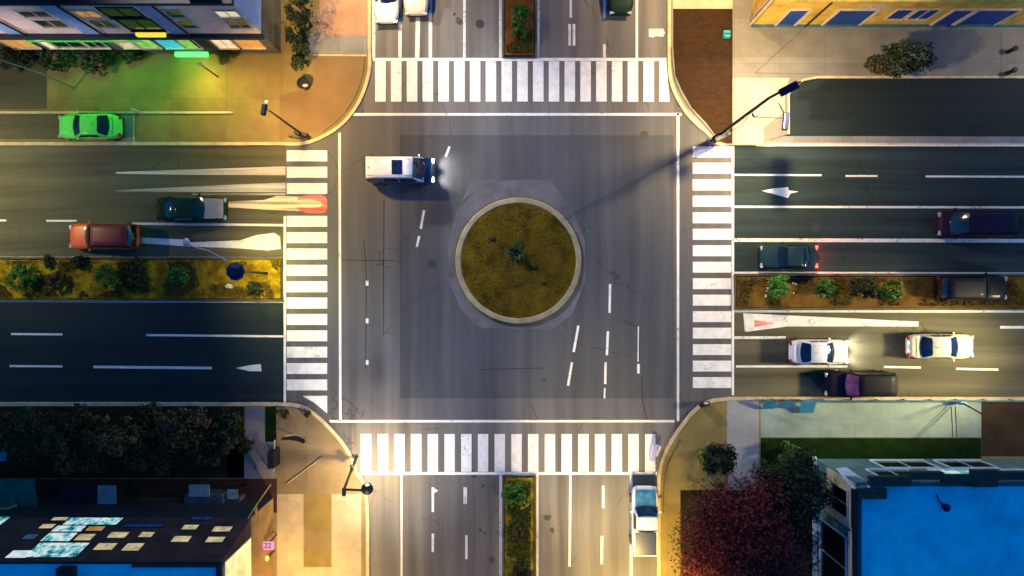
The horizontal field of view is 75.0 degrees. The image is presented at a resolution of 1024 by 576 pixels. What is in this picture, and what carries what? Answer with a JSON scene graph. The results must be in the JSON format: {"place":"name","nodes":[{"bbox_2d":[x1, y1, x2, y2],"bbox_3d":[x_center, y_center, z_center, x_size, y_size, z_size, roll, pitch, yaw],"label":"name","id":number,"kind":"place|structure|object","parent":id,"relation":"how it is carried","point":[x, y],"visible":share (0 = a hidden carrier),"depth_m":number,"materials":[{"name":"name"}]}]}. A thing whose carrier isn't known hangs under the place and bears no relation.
{"place":"outdoors","nodes":[
{"label":"outdoors","id":0,"kind":"place"},
{"bbox_2d":[0,260,279,298],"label":"dry grass","id":1,"kind":"structure","parent":0,"point":[144,286],"depth_m":49.79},
{"bbox_2d":[0,260,280,297],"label":"median","id":2,"kind":"object","parent":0,"point":[208,272],"visible":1,"depth_m":49.86,"materials":[{"name":"plant"}]},
{"bbox_2d":[2,262,36,291],"bbox_3d":[-36.181,-0.809,49.186,2.144,1.462,2.272,0,90,0],"label":"shrub","id":3,"kind":"object","parent":2,"relation":"on","point":[30,279],"visible":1,"depth_m":49.02,"materials":[{"name":"green plant"}]},
{"bbox_2d":[183,238,267,280],"bbox_3d":[-19.723,-1.896,46.750,4.475,6.220,1.241,30,90,0],"label":"median lamp","id":4,"kind":"object","parent":2,"relation":"on","point":[236,271],"visible":1,"depth_m":43.95,"materials":[{"name":"metal"}]},
{"bbox_2d":[0,298,285,402],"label":"road","id":5,"kind":"structure","parent":0,"point":[91,337],"depth_m":50.00,"materials":[{"name":"asphalt"}]},
{"bbox_2d":[0,146,285,263],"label":"road","id":6,"kind":"structure","parent":0,"point":[40,186],"depth_m":50.00,"materials":[{"name":"asphalt"}]},
{"bbox_2d":[69,220,140,250],"bbox_3d":[-30.113,-3.812,49.058,5.188,1.925,2.260,0,90,0],"label":"red suv","id":7,"kind":"object","parent":6,"relation":"on","point":[89,236],"visible":1,"depth_m":48.51,"materials":[{"name":"orange paint"}]},
{"bbox_2d":[155,193,227,222],"bbox_3d":[-23.702,-5.851,49.223,5.196,1.595,2.180,0,90,0],"label":"sedan","id":8,"kind":"object","parent":6,"relation":"on","point":[177,209],"visible":1,"depth_m":48.96,"materials":[{"name":"black paint"}]},
{"bbox_2d":[116,166,285,194],"bbox_3d":[-23.340,-8.040,49.991,12.720,0.001,2.160,0,90,0],"label":"faded bus lane marking","id":9,"kind":"object","parent":6,"relation":"on","point":[270,187],"visible":1,"depth_m":49.99,"materials":[{"name":"paint"}]},
{"bbox_2d":[141,233,280,249],"bbox_3d":[-22.620,-3.480,49.991,10.560,0.001,1.320,0,90,0],"label":"flared marking","id":10,"kind":"object","parent":6,"relation":"on","point":[270,241],"visible":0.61,"depth_m":49.99,"materials":[{"name":"white paint"}]},
{"bbox_2d":[228,196,299,210],"bbox_3d":[-18.330,-6.330,49.991,6.060,0.001,1.140,0,90,0],"label":"cream lane marking","id":11,"kind":"object","parent":6,"relation":"on","point":[289,203],"visible":0.75,"depth_m":49.99,"materials":[{"name":"paint"}]},
{"bbox_2d":[0,406,365,575],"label":"sidewalk","id":12,"kind":"structure","parent":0,"point":[328,473],"depth_m":49.88,"materials":[{"name":"concrete"}]},
{"bbox_2d":[0,407,243,477],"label":"garden bed","id":13,"kind":"object","parent":12,"relation":"on","point":[181,466],"visible":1,"depth_m":49.88,"materials":[{"name":"plant"}]},
{"bbox_2d":[0,404,55,467],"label":"garden tree","id":14,"kind":"object","parent":13,"relation":"on","point":[27,428],"visible":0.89,"depth_m":46.70,"materials":[{"name":"green plant"}]},
{"bbox_2d":[33,423,107,475],"bbox_3d":[-30.594,11.298,47.628,5.073,4.571,3.794,0,90,0],"label":"garden tree","id":15,"kind":"object","parent":13,"relation":"on","point":[84,442],"visible":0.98,"depth_m":46.18,"materials":[{"name":"green plant"}]},
{"bbox_2d":[46,402,104,444],"bbox_3d":[-30.950,9.536,48.233,3.569,3.371,3.419,-29,90,0],"label":"garden tree","id":16,"kind":"object","parent":13,"relation":"on","point":[85,420],"visible":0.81,"depth_m":47.25,"materials":[{"name":"green plant"}]},
{"bbox_2d":[94,414,146,457],"bbox_3d":[-27.388,10.307,47.581,3.585,4.666,3.039,0,90,0],"label":"garden tree","id":17,"kind":"object","parent":13,"relation":"on","point":[107,444],"visible":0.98,"depth_m":46.19,"materials":[{"name":"green plant"}]},
{"bbox_2d":[118,428,175,478],"bbox_3d":[-25.462,11.348,47.911,3.844,4.010,3.465,14,90,0],"label":"garden tree","id":18,"kind":"object","parent":13,"relation":"on","point":[159,448],"visible":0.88,"depth_m":46.59,"materials":[{"name":"green plant"}]},
{"bbox_2d":[128,400,165,435],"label":"garden tree","id":19,"kind":"object","parent":13,"relation":"on","point":[144,415],"visible":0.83,"depth_m":47.72,"materials":[{"name":"green plant"}]},
{"bbox_2d":[155,406,211,452],"bbox_3d":[-22.885,9.911,47.715,3.939,4.398,3.268,0,90,0],"label":"garden tree","id":20,"kind":"object","parent":13,"relation":"on","point":[197,421],"visible":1,"depth_m":46.27,"materials":[{"name":"green plant"}]},
{"bbox_2d":[185,428,238,467],"bbox_3d":[-21.264,11.043,47.913,3.074,4.007,3.353,42,90,0],"label":"garden tree","id":21,"kind":"object","parent":13,"relation":"on","point":[219,452],"visible":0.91,"depth_m":46.64,"materials":[{"name":"green plant"}]},
{"bbox_2d":[200,406,245,446],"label":"garden tree","id":22,"kind":"object","parent":13,"relation":"on","point":[228,420],"visible":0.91,"depth_m":47.04,"materials":[{"name":"green plant"}]},
{"bbox_2d":[0,484,272,575],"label":"office block","id":23,"kind":"structure","parent":12,"relation":"on","point":[144,536],"depth_m":43.62,"materials":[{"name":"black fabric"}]},
{"bbox_2d":[0,470,56,508],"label":"awning","id":24,"kind":"object","parent":23,"relation":"attached to","point":[14,493],"visible":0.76,"depth_m":47.56,"materials":[{"name":"teal fabric"}]},
{"bbox_2d":[24,543,89,557],"bbox_3d":[-28.619,16.500,41.967,3.360,1.491,0.402,0,90,0],"label":"display window","id":25,"kind":"structure","parent":23,"relation":"in","point":[41,550],"depth_m":41.87,"materials":[{"name":"teal"}]},
{"bbox_2d":[62,517,123,525],"bbox_3d":[-28.280,15.761,45.015,3.778,0.882,0.254,0,90,0],"label":"display window","id":26,"kind":"structure","parent":23,"relation":"in","point":[89,521],"depth_m":44.94,"materials":[{"name":"teal"}]},
{"bbox_2d":[224,537,250,575],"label":"window","id":27,"kind":"structure","parent":23,"relation":"in","point":[239,563],"depth_m":43.46,"materials":[{"name":"beige"}]},
{"bbox_2d":[35,479,276,512],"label":"terrace","id":28,"kind":"structure","parent":12,"relation":"on","point":[167,487],"depth_m":49.88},
{"bbox_2d":[58,481,127,503],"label":"storage shed","id":29,"kind":"structure","parent":28,"relation":"on","point":[92,492],"depth_m":48.40,"materials":[{"name":"metal"}]},
{"bbox_2d":[184,485,226,502],"bbox_3d":[-22.465,15.270,49.150,2.794,1.420,1.935,0,90,0],"label":"cooling unit","id":30,"kind":"object","parent":28,"relation":"on","point":[200,494],"visible":0.73,"depth_m":48.50,"materials":[{"name":"grey metal"}]},
{"bbox_2d":[265,407,275,441],"bbox_3d":[-18.060,10.200,49.876,0.840,0.001,2.640,0,90,0],"label":"grass strip","id":31,"kind":"object","parent":12,"relation":"on","point":[270,424],"depth_m":49.88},
{"bbox_2d":[303,548,331,566],"bbox_3d":[-14.550,20.160,49.876,2.100,0.001,1.440,0,90,0],"label":"gold panel","id":32,"kind":"object","parent":12,"relation":"on","point":[317,557],"visible":1,"depth_m":49.88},
{"bbox_2d":[303,530,331,545],"bbox_3d":[-14.550,18.720,49.876,2.100,0.001,1.200,0,90,0],"label":"gold panel","id":33,"kind":"object","parent":12,"relation":"on","point":[317,537],"visible":1,"depth_m":49.88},
{"bbox_2d":[0,0,367,141],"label":"pavement northwest","id":34,"kind":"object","parent":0,"point":[243,87],"visible":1,"depth_m":49.88,"materials":[{"name":"concrete"}]},
{"bbox_2d":[0,54,46,108],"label":"dark forecourt","id":35,"kind":"structure","parent":34,"relation":"on","point":[26,89],"depth_m":49.88,"materials":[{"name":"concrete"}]},
{"bbox_2d":[0,46,34,72],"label":"hedge bush","id":36,"kind":"object","parent":35,"relation":"on","point":[11,54],"visible":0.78,"depth_m":48.77,"materials":[{"name":"green plant"}]},
{"bbox_2d":[34,48,77,71],"bbox_3d":[-33.515,-17.001,49.164,2.655,1.514,2.902,-34,90,0],"label":"hedge bush","id":37,"kind":"object","parent":34,"relation":"on","point":[47,59],"visible":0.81,"depth_m":48.88,"materials":[{"name":"green plant"}]},
{"bbox_2d":[0,114,120,138],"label":"lay by","id":38,"kind":"object","parent":34,"relation":"on","point":[29,126],"visible":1,"depth_m":49.88,"materials":[{"name":"asphalt"}]},
{"bbox_2d":[58,110,123,140],"bbox_3d":[-31.200,-11.938,49.223,4.732,1.595,2.180,0,90,0],"label":"sedan car","id":39,"kind":"object","parent":38,"relation":"on","point":[80,126],"visible":1,"depth_m":48.96,"materials":[{"name":"green paint"}]},
{"bbox_2d":[70,48,115,76],"bbox_3d":[-30.783,-17.080,49.153,2.983,1.537,2.824,33,90,0],"label":"hedge bush","id":40,"kind":"object","parent":34,"relation":"on","point":[99,57],"visible":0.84,"depth_m":48.92,"materials":[{"name":"green plant"}]},
{"bbox_2d":[0,0,280,56],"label":"apartment block","id":41,"kind":"structure","parent":34,"relation":"on","point":[191,28],"depth_m":44.85,"materials":[{"name":"blue paint"}]},
{"bbox_2d":[94,7,147,19],"bbox_3d":[-24.810,-17.448,42.350,2.400,1.680,0.137,0,90,0],"label":"window","id":42,"kind":"structure","parent":41,"relation":"in","point":[114,13],"depth_m":42.46,"materials":[{"name":"green glass"}]},
{"bbox_2d":[115,18,166,31],"bbox_3d":[-24.690,-17.448,44.325,2.400,2.030,0.137,0,90,0],"label":"window","id":43,"kind":"structure","parent":41,"relation":"in","point":[149,25],"depth_m":44.40,"materials":[{"name":"green glass"}]},
{"bbox_2d":[0,54,366,141],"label":"kerb","id":44,"kind":"structure","parent":34,"relation":"on","point":[116,112],"depth_m":49.78,"materials":[{"name":"concrete"}]},
{"bbox_2d":[284,22,311,53],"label":"narrow tree","id":45,"kind":"object","parent":34,"relation":"on","point":[292,38],"visible":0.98,"depth_m":47.16,"materials":[{"name":"green plant"}]},
{"bbox_2d":[283,0,313,27],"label":"narrow tree","id":46,"kind":"object","parent":34,"relation":"on","point":[295,17],"visible":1,"depth_m":46.83,"materials":[{"name":"green plant"}]},
{"bbox_2d":[227,407,274,479],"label":"path","id":47,"kind":"structure","parent":0,"point":[255,463],"depth_m":49.88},
{"bbox_2d":[277,494,302,575],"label":"pale pavement","id":48,"kind":"structure","parent":0,"point":[289,534],"depth_m":49.88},
{"bbox_2d":[303,494,331,529],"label":"gold pavement","id":49,"kind":"structure","parent":0,"point":[317,511],"depth_m":49.88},
{"bbox_2d":[279,57,363,139],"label":"corner pavement","id":50,"kind":"structure","parent":0,"point":[324,103],"depth_m":49.88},
{"bbox_2d":[302,33,366,53],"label":"grey pavement","id":51,"kind":"structure","parent":0,"point":[344,45],"depth_m":49.88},
{"bbox_2d":[320,0,366,35],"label":"salmon pavement","id":52,"kind":"structure","parent":0,"point":[349,17],"depth_m":49.88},
{"bbox_2d":[332,494,360,575],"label":"pale pavement","id":53,"kind":"structure","parent":0,"point":[346,535],"depth_m":49.88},
{"bbox_2d":[281,97,735,453],"bbox_3d":[0.150,-0.600,50.004,37.500,0.001,34.800,0,90,0],"label":"junction","id":54,"kind":"object","parent":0,"point":[370,213],"visible":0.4,"depth_m":50.00,"materials":[{"name":"asphalt"}]},
{"bbox_2d":[284,150,326,412],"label":"crosswalk","id":55,"kind":"structure","parent":54,"relation":"on","point":[307,286],"depth_m":49.99,"materials":[{"name":"paint"}]},
{"bbox_2d":[364,154,434,185],"bbox_3d":[-8.269,-8.688,48.898,5.123,2.245,2.300,0,90,0],"label":"van","id":56,"kind":"object","parent":54,"relation":"on","point":[385,170],"visible":1,"depth_m":47.98,"materials":[{"name":"white paint"}]},
{"bbox_2d":[330,113,681,422],"bbox_3d":[-0.480,-1.527,49.991,26.400,0.001,23.226,0,90,0],"label":"junction outline","id":57,"kind":"object","parent":54,"relation":"on","point":[340,420],"visible":1,"depth_m":49.99,"materials":[{"name":"white paint"}]},
{"bbox_2d":[400,135,673,397],"bbox_3d":[1.860,-1.590,50.000,20.520,0.001,19.740,0,90,0],"label":"road patch","id":58,"kind":"object","parent":54,"relation":"on","point":[448,349],"visible":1,"depth_m":50.00,"materials":[{"name":"asphalt"}]},
{"bbox_2d":[416,154,627,373],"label":"tyre track","id":59,"kind":"structure","parent":58,"relation":"on","point":[509,338],"depth_m":49.99,"materials":[{"name":"asphalt"}]},
{"bbox_2d":[693,146,733,394],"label":"crosswalk","id":60,"kind":"structure","parent":54,"relation":"on","point":[711,267],"depth_m":49.99,"materials":[{"name":"paint"}]},
{"bbox_2d":[352,423,673,575],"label":"road","id":61,"kind":"structure","parent":0,"point":[451,521],"depth_m":50.00,"materials":[{"name":"asphalt"}]},
{"bbox_2d":[360,434,656,474],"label":"crosswalk","id":62,"kind":"structure","parent":61,"relation":"on","point":[516,454],"depth_m":49.99,"materials":[{"name":"paint"}]},
{"bbox_2d":[0,0,1023,575],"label":"lane marking","id":63,"kind":"object","parent":61,"relation":"on","point":[782,320],"visible":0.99,"depth_m":49.99,"materials":[{"name":"white paint"}]},
{"bbox_2d":[505,477,532,575],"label":"median","id":64,"kind":"object","parent":61,"relation":"on","point":[509,564],"visible":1,"depth_m":49.86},
{"bbox_2d":[501,482,526,506],"bbox_3d":[0.097,15.250,49.414,1.994,1.013,1.915,0,90,0],"label":"shrub","id":65,"kind":"object","parent":64,"relation":"on","point":[515,488],"visible":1,"depth_m":49.25,"materials":[{"name":"green plant"}]},
{"bbox_2d":[630,485,661,556],"bbox_3d":[9.811,17.201,49.048,2.280,1.945,5.138,0,90,0],"label":"pickup truck","id":66,"kind":"object","parent":61,"relation":"on","point":[644,521],"visible":1,"depth_m":48.85,"materials":[{"name":"white paint"}]},
{"bbox_2d":[448,179,585,329],"bbox_3d":[0.360,-2.520,49.996,10.320,0.001,11.280,0,90,0],"label":"island apron","id":67,"kind":"object","parent":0,"point":[545,190],"visible":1,"depth_m":50.00,"materials":[{"name":"concrete"}]},
{"bbox_2d":[454,196,582,325],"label":"traffic island","id":68,"kind":"structure","parent":67,"relation":"on","point":[464,250],"depth_m":49.86,"materials":[{"name":"plant"}]},
{"bbox_2d":[505,480,531,575],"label":"green grass","id":69,"kind":"structure","parent":0,"point":[527,509],"depth_m":49.79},
{"bbox_2d":[463,204,573,316],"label":"dry grass","id":70,"kind":"structure","parent":0,"point":[518,261],"depth_m":49.84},
{"bbox_2d":[364,0,673,112],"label":"road","id":71,"kind":"structure","parent":0,"point":[595,30],"depth_m":50.00,"materials":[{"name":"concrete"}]},
{"bbox_2d":[374,0,400,24],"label":"sedan car","id":72,"kind":"object","parent":71,"relation":"on","point":[387,12],"visible":1,"depth_m":49.09,"materials":[{"name":"white paint"}]},
{"bbox_2d":[403,0,429,16],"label":"sedan car","id":73,"kind":"object","parent":71,"relation":"on","point":[416,8],"visible":1,"depth_m":49.15,"materials":[{"name":"white paint"}]},
{"bbox_2d":[505,0,533,55],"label":"median","id":74,"kind":"object","parent":71,"relation":"on","point":[509,36],"visible":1,"depth_m":49.86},
{"bbox_2d":[373,58,669,101],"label":"crosswalk","id":75,"kind":"structure","parent":71,"relation":"on","point":[506,79],"depth_m":49.99,"materials":[{"name":"paint"}]},
{"bbox_2d":[607,0,632,15],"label":"dark car","id":76,"kind":"object","parent":71,"relation":"on","point":[620,7],"visible":1,"depth_m":49.15,"materials":[{"name":"black paint"}]},
{"bbox_2d":[505,30,532,52],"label":"green grass","id":77,"kind":"structure","parent":0,"point":[516,44],"depth_m":49.76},
{"bbox_2d":[673,9,732,143],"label":"brick pavement","id":78,"kind":"structure","parent":0,"point":[703,55],"depth_m":49.88,"materials":[{"name":"brick"}]},
{"bbox_2d":[673,0,732,8],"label":"cream pavement","id":79,"kind":"structure","parent":0,"point":[702,4],"depth_m":49.88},
{"bbox_2d":[727,400,758,489],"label":"grey footway","id":80,"kind":"structure","parent":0,"point":[743,426],"depth_m":49.88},
{"bbox_2d":[733,78,788,143],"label":"cream path","id":81,"kind":"structure","parent":0,"point":[749,94],"depth_m":49.88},
{"bbox_2d":[660,400,1023,575],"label":"sidewalk","id":82,"kind":"structure","parent":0,"point":[702,428],"depth_m":49.88,"materials":[{"name":"concrete"}]},
{"bbox_2d":[702,442,738,475],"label":"green tree","id":83,"kind":"object","parent":82,"relation":"on","point":[725,456],"visible":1,"depth_m":46.72,"materials":[{"name":"green plant"}]},
{"bbox_2d":[680,490,811,575],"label":"tree bed","id":84,"kind":"object","parent":82,"relation":"on","point":[685,495],"visible":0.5,"depth_m":49.88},
{"bbox_2d":[667,468,828,575],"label":"red tree","id":85,"kind":"object","parent":84,"relation":"on","point":[735,544],"visible":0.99,"depth_m":44.10,"materials":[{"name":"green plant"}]},
{"bbox_2d":[812,456,1023,575],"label":"blue roofed house","id":86,"kind":"structure","parent":82,"relation":"on","point":[886,517],"depth_m":43.76,"materials":[{"name":"teal paint"}]},
{"bbox_2d":[819,518,846,575],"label":"window","id":87,"kind":"structure","parent":86,"relation":"in","point":[836,542],"depth_m":47.09,"materials":[{"name":"black glass"}]},
{"bbox_2d":[830,480,848,521],"bbox_3d":[22.488,14.580,45.850,0.137,2.420,2.120,0,90,0],"label":"window","id":88,"kind":"structure","parent":86,"relation":"in","point":[840,507],"depth_m":45.71,"materials":[{"name":"black glass"}]},
{"bbox_2d":[869,459,940,468],"bbox_3d":[28.350,12.709,48.200,4.000,2.100,0.137,0,90,0],"label":"window","id":89,"kind":"structure","parent":86,"relation":"in","point":[884,463],"depth_m":48.39,"materials":[{"name":"white glass"}]},
{"bbox_2d":[932,459,1000,468],"bbox_3d":[32.800,12.709,48.200,3.500,2.100,0.137,0,90,0],"label":"window","id":90,"kind":"structure","parent":86,"relation":"in","point":[950,463],"depth_m":48.39,"materials":[{"name":"white glass"}]},
{"bbox_2d":[671,0,1023,145],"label":"pavement northeast","id":91,"kind":"structure","parent":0,"point":[848,51],"depth_m":49.88,"materials":[{"name":"concrete"}]},
{"bbox_2d":[749,0,1023,26],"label":"yellow house","id":92,"kind":"structure","parent":91,"relation":"on","point":[888,13],"depth_m":47.65,"materials":[{"name":"paint"}]},
{"bbox_2d":[871,39,937,78],"bbox_3d":[27.883,-16.192,47.888,4.416,4.054,2.634,0,90,0],"label":"round tree","id":93,"kind":"object","parent":91,"relation":"on","point":[901,54],"visible":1,"depth_m":46.75,"materials":[{"name":"green plant"}]},
{"bbox_2d":[761,401,980,436],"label":"pale footway","id":94,"kind":"structure","parent":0,"point":[878,419],"depth_m":49.88,"materials":[{"name":"concrete"}]},
{"bbox_2d":[761,438,980,507],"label":"lawn","id":95,"kind":"structure","parent":0,"point":[772,449],"depth_m":49.88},
{"bbox_2d":[747,445,838,532],"bbox_3d":[19.063,13.758,46.719,5.898,6.390,5.420,-27,90,0],"label":"green tree","id":96,"kind":"object","parent":95,"relation":"on","point":[809,486],"visible":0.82,"depth_m":44.80,"materials":[{"name":"green plant"}]},
{"bbox_2d":[734,146,1023,276],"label":"road","id":97,"kind":"structure","parent":0,"point":[901,172],"depth_m":50.00,"materials":[{"name":"asphalt"}]},
{"bbox_2d":[759,242,817,270],"bbox_3d":[20.451,-2.305,49.223,4.218,1.595,2.180,0,90,0],"label":"sedan car","id":98,"kind":"object","parent":97,"relation":"on","point":[782,256],"visible":1,"depth_m":48.93,"materials":[{"name":"teal paint"}]},
{"bbox_2d":[934,208,1020,238],"bbox_3d":[34.154,-4.728,48.898,5.472,2.245,2.300,0,90,0],"label":"pickup truck","id":99,"kind":"object","parent":97,"relation":"on","point":[954,224],"visible":1,"depth_m":48.10,"materials":[{"name":"purple paint"}]},
{"bbox_2d":[734,306,1023,396],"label":"road","id":100,"kind":"structure","parent":0,"point":[995,346],"depth_m":50.00,"materials":[{"name":"asphalt"}]},
{"bbox_2d":[787,338,848,366],"bbox_3d":[22.691,4.728,49.223,4.446,1.595,2.180,0,90,0],"label":"sedan car","id":101,"kind":"object","parent":100,"relation":"on","point":[833,351],"visible":1,"depth_m":48.95,"materials":[{"name":"white paint"}]},
{"bbox_2d":[822,369,898,399],"bbox_3d":[25.677,7.092,49.058,5.245,1.925,2.260,0,90,0],"label":"pickup truck","id":102,"kind":"object","parent":100,"relation":"on","point":[873,383],"visible":1,"depth_m":48.55,"materials":[{"name":"purple paint"}]},
{"bbox_2d":[904,332,973,361],"bbox_3d":[31.674,4.314,49.223,5.022,1.595,2.180,0,90,0],"label":"sedan car","id":103,"kind":"object","parent":100,"relation":"on","point":[953,346],"visible":1,"depth_m":48.93,"materials":[{"name":"beige paint"}]},
{"bbox_2d":[736,277,1023,306],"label":"median","id":104,"kind":"object","parent":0,"point":[912,296],"visible":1,"depth_m":49.86,"materials":[{"name":"brown soil"}]},
{"bbox_2d":[849,275,879,300],"bbox_3d":[26.006,-0.002,49.185,2.366,1.466,1.916,0,90,0],"label":"shrub","id":105,"kind":"object","parent":104,"relation":"on","point":[855,283],"visible":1,"depth_m":48.97,"materials":[{"name":"green plant"}]},
{"bbox_2d":[933,273,1006,302],"bbox_3d":[33.896,0.000,49.058,5.303,1.925,2.260,0,90,0],"label":"black car","id":106,"kind":"object","parent":104,"relation":"on","point":[986,287],"visible":1,"depth_m":48.44,"materials":[{"name":"paint"}]},
{"bbox_2d":[738,277,1023,306],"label":"dry grass","id":107,"kind":"structure","parent":0,"point":[1011,285],"depth_m":49.80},
{"bbox_2d":[784,79,1023,136],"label":"bus bay","id":108,"kind":"object","parent":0,"point":[914,107],"visible":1,"depth_m":50.00,"materials":[{"name":"asphalt"}]},
{"bbox_2d":[765,136,1023,142],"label":"bay edge","id":109,"kind":"object","parent":108,"relation":"on","point":[877,139],"visible":1,"depth_m":49.99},
{"bbox_2d":[981,402,1023,455],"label":"brown yard","id":110,"kind":"structure","parent":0,"point":[1002,428],"depth_m":49.88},
{"label":"ground","id":111,"kind":"structure","parent":0,"visible":0},
{"bbox_2d":[0,0,1023,575],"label":"kerb","id":112,"kind":"structure","parent":111,"relation":"on","point":[682,424],"depth_m":49.85,"materials":[{"name":"concrete"}]},
{"bbox_2d":[323,47,713,512],"bbox_3d":[6.716,-6.081,49.873,23.662,0.055,40.357,-42,90,0],"label":"gutter edge","id":113,"kind":"object","parent":112,"relation":"on","point":[688,107],"visible":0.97,"depth_m":49.84,"materials":[{"name":"concrete"}]},
{"bbox_2d":[707,81,800,144],"bbox_3d":[15.789,-10.929,44.057,3.319,11.646,2.007,0,90,0],"label":"street lamp","id":114,"kind":"object","parent":112,"relation":"on","point":[782,92],"visible":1,"depth_m":41.83,"materials":[{"name":"metal"}]},
{"bbox_2d":[794,399,1023,401],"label":"guard rail","id":115,"kind":"object","parent":112,"relation":"on","point":[928,400],"visible":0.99,"depth_m":49.16,"materials":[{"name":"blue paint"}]},
{"bbox_2d":[0,0,1023,575],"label":"median kerb","id":116,"kind":"structure","parent":111,"relation":"on","point":[512,474],"depth_m":49.84,"materials":[{"name":"concrete"}]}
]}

